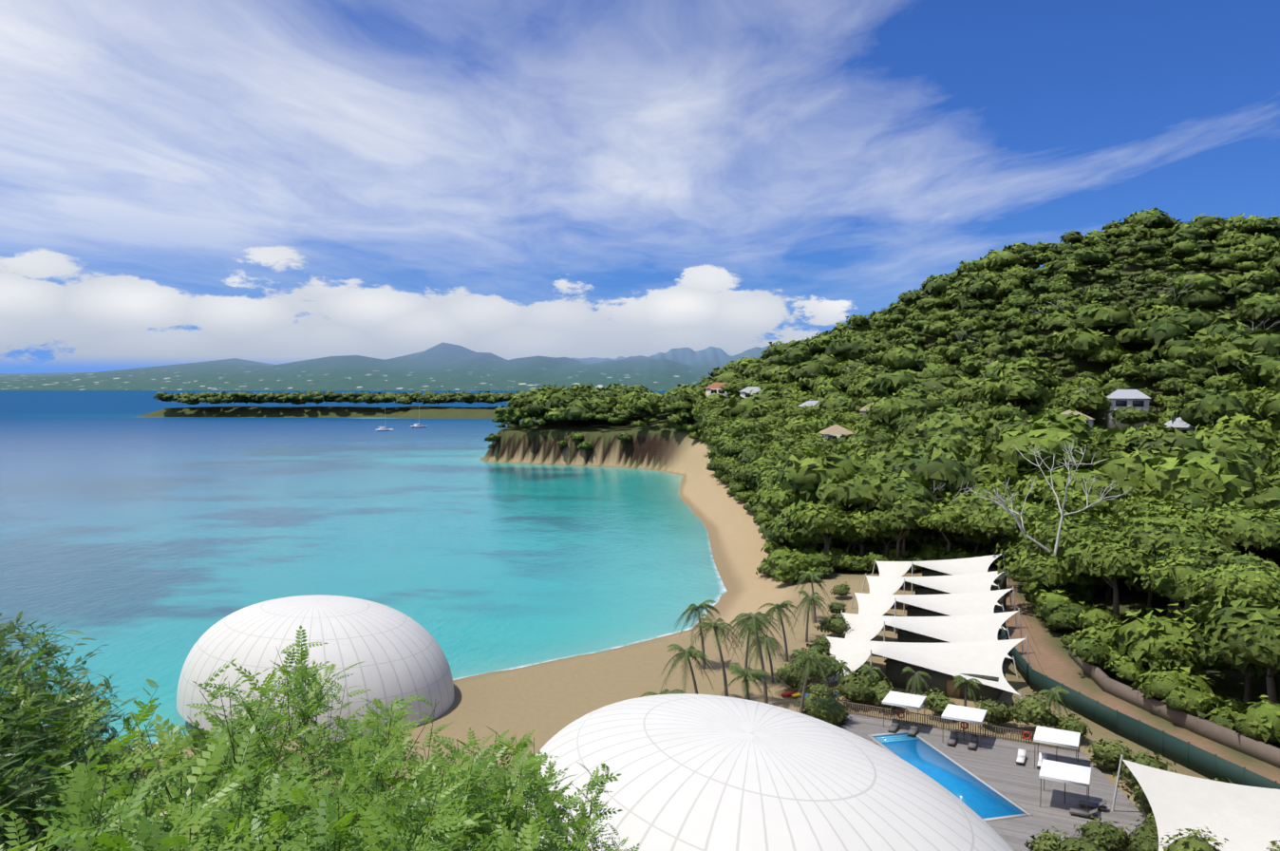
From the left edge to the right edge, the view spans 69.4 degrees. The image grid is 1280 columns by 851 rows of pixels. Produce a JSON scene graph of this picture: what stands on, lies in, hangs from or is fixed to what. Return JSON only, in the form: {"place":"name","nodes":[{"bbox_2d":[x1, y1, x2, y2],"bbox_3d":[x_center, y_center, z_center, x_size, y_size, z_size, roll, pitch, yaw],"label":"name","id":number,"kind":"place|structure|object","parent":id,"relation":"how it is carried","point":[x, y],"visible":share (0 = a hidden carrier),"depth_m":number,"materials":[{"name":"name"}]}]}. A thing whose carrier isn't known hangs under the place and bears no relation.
{"place":"outdoors","nodes":[
{"label":"outdoors","id":0,"kind":"place"},
{"bbox_2d":[0,390,727,775],"bbox_3d":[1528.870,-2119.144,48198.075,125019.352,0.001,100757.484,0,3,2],"label":"sea","id":1,"kind":"structure","parent":0,"point":[144,548],"depth_m":219.24,"materials":[{"name":"blue liquid"}]},
{"bbox_2d":[375,407,393,431],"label":"sailboat","id":2,"kind":"object","parent":1,"relation":"on","point":[381,428],"visible":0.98,"depth_m":708.16,"materials":[{"name":"white"}]},
{"bbox_2d":[410,405,427,427],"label":"sailboat","id":3,"kind":"object","parent":1,"relation":"on","point":[415,425],"visible":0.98,"depth_m":763.53,"materials":[{"name":"white"}]},
{"bbox_2d":[0,249,1279,850],"bbox_3d":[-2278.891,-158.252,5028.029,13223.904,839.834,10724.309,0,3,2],"label":"terrain","id":4,"kind":"structure","parent":0,"point":[547,700],"depth_m":183.49,"materials":[{"name":"beige sand"}]},
{"bbox_2d":[0,609,224,850],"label":"leaves","id":5,"kind":"object","parent":4,"relation":"on","point":[17,779],"depth_m":10.70,"materials":[{"name":"green plant"}]},
{"bbox_2d":[176,594,454,740],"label":"dome","id":6,"kind":"structure","parent":4,"relation":"on","point":[399,653],"depth_m":92.00,"materials":[{"name":"fabric"}]},
{"bbox_2d":[0,624,639,850],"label":"leaves","id":7,"kind":"object","parent":4,"relation":"on","point":[369,820],"depth_m":8.99,"materials":[{"name":"green plant"}]},
{"bbox_2d":[153,390,530,404],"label":"trees","id":8,"kind":"object","parent":4,"relation":"on","point":[319,397],"visible":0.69,"depth_m":1002.62,"materials":[{"name":"green plant"}]},
{"bbox_2d":[512,693,1014,850],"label":"dome","id":9,"kind":"structure","parent":4,"relation":"on","point":[704,772],"depth_m":50.70,"materials":[{"name":"fabric"}]},
{"bbox_2d":[781,689,808,696],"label":"kayak","id":10,"kind":"object","parent":4,"relation":"on","point":[787,693],"visible":0.5,"depth_m":98.94,"materials":[{"name":"red paint"}]},
{"bbox_2d":[790,691,809,697],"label":"kayak","id":11,"kind":"object","parent":4,"relation":"on","point":[793,695],"visible":0.31,"depth_m":98.41,"materials":[{"name":"orange paint"}]},
{"bbox_2d":[824,554,1040,697],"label":"sail cables","id":12,"kind":"object","parent":4,"relation":"on","point":[1007,611],"visible":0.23,"depth_m":122.05,"materials":[{"name":"grey metal"}]},
{"bbox_2d":[883,567,1007,702],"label":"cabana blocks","id":13,"kind":"structure","parent":4,"relation":"on","point":[897,678],"depth_m":101.57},
{"bbox_2d":[946,678,959,696],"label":"door","id":14,"kind":"structure","parent":13,"relation":"in","point":[950,687],"depth_m":98.04,"materials":[{"name":"brown wood"}]},
{"bbox_2d":[825,553,1122,810],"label":"shade sail poles","id":15,"kind":"object","parent":4,"relation":"on","point":[1116,788],"visible":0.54,"depth_m":111.62,"materials":[{"name":"white metal"}]},
{"bbox_2d":[673,423,1279,743],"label":"trees","id":16,"kind":"object","parent":4,"relation":"on","point":[1070,608],"visible":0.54,"depth_m":118.88,"materials":[{"name":"green plant"}]},
{"bbox_2d":[772,581,1279,850],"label":"shrubs","id":17,"kind":"object","parent":4,"relation":"on","point":[820,703],"visible":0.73,"depth_m":85.75,"materials":[{"name":"green plant"}]},
{"bbox_2d":[967,438,1131,555],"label":"bare tree","id":18,"kind":"object","parent":4,"relation":"on","point":[1020,525],"visible":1,"depth_m":133.03,"materials":[{"name":"grey plant"}]},
{"bbox_2d":[826,553,1279,850],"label":"shade sails","id":19,"kind":"object","parent":4,"relation":"on","point":[1242,818],"visible":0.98,"depth_m":102.24,"materials":[{"name":"fabric"}]},
{"bbox_2d":[842,280,1279,536],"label":"trees","id":20,"kind":"object","parent":4,"relation":"on","point":[1251,329],"visible":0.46,"depth_m":312.27,"materials":[{"name":"plant"}]},
{"bbox_2d":[998,625,1279,789],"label":"green fence","id":21,"kind":"object","parent":4,"relation":"on","point":[1192,757],"visible":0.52,"depth_m":83.39,"materials":[{"name":"teal fabric"}]},
{"bbox_2d":[1023,261,1261,352],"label":"scrub","id":22,"kind":"object","parent":4,"relation":"on","point":[1122,282],"visible":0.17,"depth_m":374.64,"materials":[{"name":"green plant"}]},
{"bbox_2d":[1035,447,1279,703],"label":"ridge trees","id":23,"kind":"object","parent":4,"relation":"on","point":[1236,596],"depth_m":101.50,"materials":[{"name":"green plant"}]},
{"bbox_2d":[1068,643,1279,768],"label":"retaining wall","id":24,"kind":"structure","parent":4,"relation":"on","point":[1261,750],"depth_m":87.54,"materials":[{"name":"stone"}]},
{"bbox_2d":[0,0,1279,373],"label":"sky","id":25,"kind":"structure","parent":0,"point":[182,181],"materials":[{"name":"blue"}]},
{"bbox_2d":[484,207,1279,449],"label":"trees","id":26,"kind":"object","parent":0,"point":[1195,339],"depth_m":377.26,"materials":[{"name":"green plant"}]},
{"bbox_2d":[705,388,1201,441],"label":"house walls","id":27,"kind":"structure","parent":0,"point":[1109,423],"depth_m":264.27,"materials":[{"name":"white paint"}]},
{"bbox_2d":[705,382,728,388],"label":"terracotta roofs","id":28,"kind":"object","parent":27,"relation":"on","point":[714,385],"visible":0.19,"depth_m":413.87,"materials":[{"name":"orange tile"}]},
{"bbox_2d":[711,389,1197,439],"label":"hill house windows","id":29,"kind":"structure","parent":27,"relation":"in","point":[1135,403],"depth_m":263.51,"materials":[{"name":"black glass"}]},
{"bbox_2d":[818,402,1094,433],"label":"house roofs","id":30,"kind":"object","parent":27,"relation":"on","point":[836,429],"visible":0.35,"depth_m":277.44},
{"bbox_2d":[739,386,1211,427],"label":"house roofs","id":31,"kind":"structure","parent":27,"relation":"on","point":[1133,394],"depth_m":264.12,"materials":[{"name":"grey"}]},
{"bbox_2d":[669,343,1279,592],"bbox_3d":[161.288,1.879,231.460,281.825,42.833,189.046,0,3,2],"label":"trees","id":32,"kind":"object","parent":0,"point":[890,478],"depth_m":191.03,"materials":[{"name":"green plant"}]},
{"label":"deck skirt","id":33,"kind":"object","parent":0,"visible":0},
{"bbox_2d":[840,712,1148,850],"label":"pool deck","id":34,"kind":"structure","parent":33,"relation":"on","point":[990,761],"depth_m":75.98,"materials":[{"name":"grey wood"}]},
{"bbox_2d":[872,733,1025,818],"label":"pool water","id":35,"kind":"structure","parent":34,"relation":"on","point":[980,799],"depth_m":77.06,"materials":[{"name":"blue liquid"}]},
{"bbox_2d":[874,734,918,742],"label":"pool steps","id":36,"kind":"structure","parent":35,"relation":"on","point":[895,737],"depth_m":85.71,"materials":[{"name":"blue tile"}]},
{"bbox_2d":[867,731,1033,821],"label":"pool coping","id":37,"kind":"object","parent":34,"relation":"on","point":[1027,813],"visible":0.5,"depth_m":77.66,"materials":[{"name":"grey stone"}]},
{"bbox_2d":[838,700,1079,752],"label":"deck railing","id":38,"kind":"object","parent":34,"relation":"on","point":[960,730],"visible":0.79,"depth_m":87.97,"materials":[{"name":"brown wood"}]},
{"bbox_2d":[897,711,1031,739],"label":"life rings","id":39,"kind":"object","parent":38,"relation":"attached to","point":[1029,737],"visible":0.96,"depth_m":86.91,"materials":[{"name":"red plastic"}]},
{"bbox_2d":[883,703,1089,811],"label":"posts","id":40,"kind":"object","parent":34,"relation":"on","point":[985,736],"visible":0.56,"depth_m":83.09,"materials":[{"name":"white metal"}]},
{"bbox_2d":[882,690,1091,787],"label":"canopies","id":41,"kind":"object","parent":40,"relation":"attached to","point":[1066,773],"visible":1,"depth_m":79.18,"materials":[{"name":"white fabric"}]},
{"bbox_2d":[887,724,1107,820],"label":"sun lounger frames","id":42,"kind":"structure","parent":34,"relation":"on","point":[1103,808],"depth_m":71.47,"materials":[{"name":"brown"}]},
{"bbox_2d":[888,718,1106,815],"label":"lounger cushions","id":43,"kind":"object","parent":42,"relation":"on","point":[912,730],"depth_m":81.00,"materials":[{"name":"grey fabric"}]}
]}

